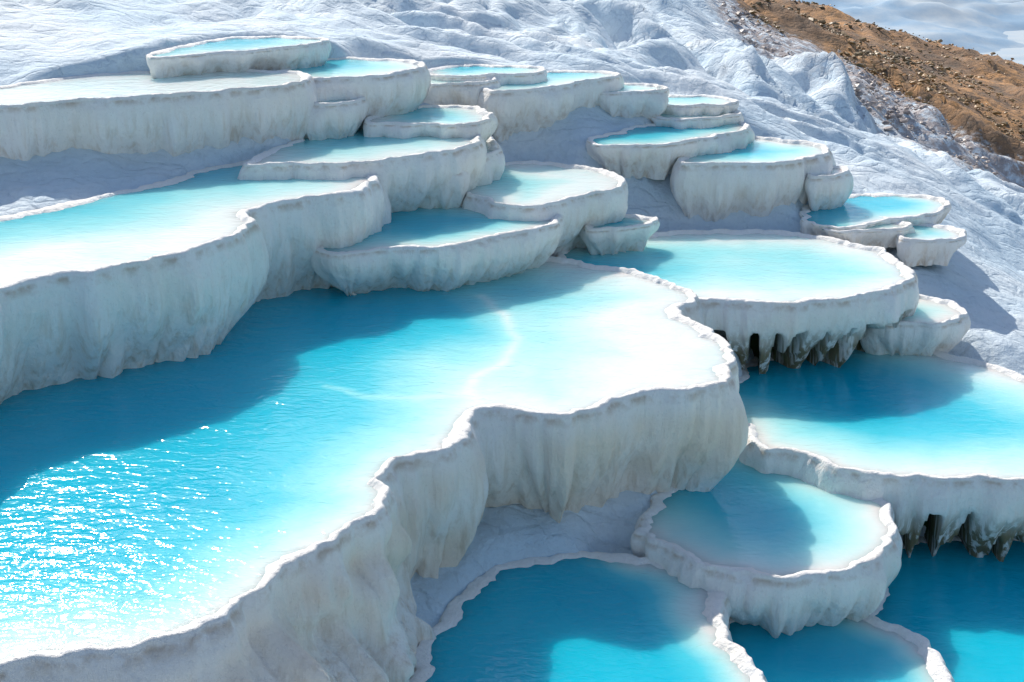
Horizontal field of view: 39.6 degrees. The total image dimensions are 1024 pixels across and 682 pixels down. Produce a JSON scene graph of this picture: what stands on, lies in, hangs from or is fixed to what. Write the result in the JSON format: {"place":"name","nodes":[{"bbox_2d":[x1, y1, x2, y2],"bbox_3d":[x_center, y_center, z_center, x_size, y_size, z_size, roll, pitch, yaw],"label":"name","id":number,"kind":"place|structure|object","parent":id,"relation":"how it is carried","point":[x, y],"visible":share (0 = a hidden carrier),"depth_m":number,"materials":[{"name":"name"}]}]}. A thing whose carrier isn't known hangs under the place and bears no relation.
{"place":"outdoors","nodes":[
{"label":"outdoors","id":0,"kind":"place"},
{"bbox_2d":[0,0,1023,678],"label":"travertine hillside","id":1,"kind":"structure","parent":0,"point":[804,88],"depth_m":30.27,"materials":[{"name":"white stone"}]},
{"bbox_2d":[0,69,317,160],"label":"travertine pool","id":2,"kind":"structure","parent":1,"relation":"on","point":[139,111],"depth_m":23.57,"materials":[{"name":"white stone"}]},
{"bbox_2d":[0,159,390,403],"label":"travertine pool","id":3,"kind":"structure","parent":1,"relation":"on","point":[194,264],"depth_m":19.62,"materials":[{"name":"white stone"}]},
{"bbox_2d":[146,35,330,78],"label":"travertine pool","id":4,"kind":"structure","parent":1,"relation":"on","point":[240,54],"depth_m":25.89,"materials":[{"name":"white stone"}]},
{"bbox_2d":[304,97,368,139],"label":"travertine pool","id":5,"kind":"structure","parent":1,"relation":"on","point":[338,119],"depth_m":24.86,"materials":[{"name":"white stone"}]},
{"bbox_2d":[281,57,430,127],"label":"travertine pool","id":6,"kind":"structure","parent":1,"relation":"on","point":[384,87],"depth_m":25.81,"materials":[{"name":"white stone"}]},
{"bbox_2d":[237,128,486,212],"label":"travertine pool","id":7,"kind":"structure","parent":1,"relation":"on","point":[414,173],"depth_m":23.86,"materials":[{"name":"white stone"}]},
{"bbox_2d":[0,256,748,681],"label":"travertine pool","id":8,"kind":"structure","parent":1,"relation":"on","point":[300,486],"depth_m":17.39,"materials":[{"name":"teal liquid"}]},
{"bbox_2d":[363,105,497,141],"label":"travertine pool","id":9,"kind":"structure","parent":1,"relation":"on","point":[451,121],"depth_m":25.41,"materials":[{"name":"white stone"}]},
{"bbox_2d":[311,206,563,295],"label":"travertine pool","id":10,"kind":"structure","parent":1,"relation":"on","point":[424,249],"depth_m":22.61,"materials":[{"name":"white stone"}]},
{"bbox_2d":[424,77,500,105],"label":"travertine pool","id":11,"kind":"structure","parent":1,"relation":"on","point":[453,93],"depth_m":27.28,"materials":[{"name":"white stone"}]},
{"bbox_2d":[438,136,504,208],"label":"travertine pool","id":12,"kind":"structure","parent":1,"relation":"on","point":[453,191],"depth_m":24.70,"materials":[{"name":"white stone"}]},
{"bbox_2d":[428,64,547,84],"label":"travertine pool","id":13,"kind":"structure","parent":1,"relation":"on","point":[513,74],"depth_m":28.21,"materials":[{"name":"white stone"}]},
{"bbox_2d":[461,160,627,256],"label":"travertine pool","id":14,"kind":"structure","parent":1,"relation":"on","point":[578,197],"depth_m":24.74,"materials":[{"name":"white stone"}]},
{"bbox_2d":[477,70,623,141],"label":"travertine pool","id":15,"kind":"structure","parent":1,"relation":"on","point":[557,95],"depth_m":27.55,"materials":[{"name":"white stone"}]},
{"bbox_2d":[409,551,766,681],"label":"travertine pool","id":16,"kind":"structure","parent":1,"relation":"on","point":[585,616],"depth_m":16.84,"materials":[{"name":"teal liquid"}]},
{"bbox_2d":[579,214,659,254],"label":"travertine pool","id":17,"kind":"structure","parent":1,"relation":"on","point":[631,232],"depth_m":24.83,"materials":[{"name":"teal stone"}]},
{"bbox_2d":[599,83,669,122],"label":"travertine pool","id":18,"kind":"structure","parent":1,"relation":"on","point":[648,101],"depth_m":28.50,"materials":[{"name":"white stone"}]},
{"bbox_2d":[586,121,754,179],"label":"travertine pool","id":19,"kind":"structure","parent":1,"relation":"on","point":[652,151],"depth_m":27.25,"materials":[{"name":"white stone"}]},
{"bbox_2d":[651,109,743,128],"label":"travertine pool","id":20,"kind":"structure","parent":1,"relation":"on","point":[698,121],"depth_m":28.48,"materials":[{"name":"white stone"}]},
{"bbox_2d":[662,94,738,115],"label":"travertine pool","id":21,"kind":"structure","parent":1,"relation":"on","point":[692,105],"depth_m":28.99,"materials":[{"name":"white stone"}]},
{"bbox_2d":[556,229,918,373],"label":"travertine pool","id":22,"kind":"structure","parent":1,"relation":"on","point":[792,300],"depth_m":23.46,"materials":[{"name":"teal liquid"}]},
{"bbox_2d":[670,136,835,221],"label":"travertine pool","id":23,"kind":"structure","parent":1,"relation":"on","point":[759,176],"depth_m":26.85,"materials":[{"name":"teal stone"}]},
{"bbox_2d":[630,458,902,638],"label":"travertine pool","id":24,"kind":"structure","parent":1,"relation":"on","point":[774,555],"depth_m":18.28,"materials":[{"name":"white stone"}]},
{"bbox_2d":[804,165,852,210],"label":"travertine pool","id":25,"kind":"structure","parent":1,"relation":"on","point":[833,189],"depth_m":27.08,"materials":[{"name":"white stone"}]},
{"bbox_2d":[728,614,954,681],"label":"travertine pool","id":26,"kind":"structure","parent":1,"relation":"on","point":[870,648],"depth_m":17.43,"materials":[{"name":"teal liquid"}]},
{"bbox_2d":[721,1,1003,180],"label":"scattered rocks","id":27,"kind":"object","parent":1,"relation":"on","point":[859,93],"visible":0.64,"depth_m":44.96,"materials":[{"name":"grey stone"}]},
{"bbox_2d":[821,216,914,247],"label":"travertine pool","id":28,"kind":"structure","parent":1,"relation":"on","point":[884,235],"depth_m":26.06,"materials":[{"name":"white stone"}]},
{"bbox_2d":[799,193,951,235],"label":"travertine pool","id":29,"kind":"structure","parent":1,"relation":"on","point":[860,211],"depth_m":27.12,"materials":[{"name":"teal liquid"}]},
{"bbox_2d":[739,349,1023,561],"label":"travertine pool","id":30,"kind":"structure","parent":1,"relation":"on","point":[934,443],"depth_m":20.75,"materials":[{"name":"teal liquid"}]},
{"bbox_2d":[743,0,1023,142],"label":"rocks","id":31,"kind":"object","parent":1,"relation":"on","point":[906,60],"visible":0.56,"depth_m":54.47,"materials":[{"name":"brown stone"}]},
{"bbox_2d":[860,294,970,356],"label":"travertine pool","id":32,"kind":"structure","parent":1,"relation":"on","point":[930,326],"depth_m":23.79,"materials":[{"name":"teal stone"}]},
{"bbox_2d":[895,223,966,266],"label":"travertine pool","id":33,"kind":"structure","parent":1,"relation":"on","point":[926,244],"depth_m":25.91,"materials":[{"name":"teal stone"}]},
{"bbox_2d":[871,536,1023,681],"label":"travertine pool","id":34,"kind":"structure","parent":1,"relation":"on","point":[957,605],"depth_m":18.96,"materials":[{"name":"teal liquid"}]},
{"bbox_2d":[796,0,1023,52],"bbox_3d":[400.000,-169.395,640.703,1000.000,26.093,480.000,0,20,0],"label":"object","id":35,"kind":"structure","parent":0,"point":[980,26],"depth_m":503.04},
{"bbox_2d":[980,0,1023,64],"bbox_3d":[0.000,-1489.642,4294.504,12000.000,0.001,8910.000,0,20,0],"label":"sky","id":36,"kind":"structure","parent":0,"point":[1017,54],"depth_m":457.74,"materials":[{"name":"white"}]}
]}

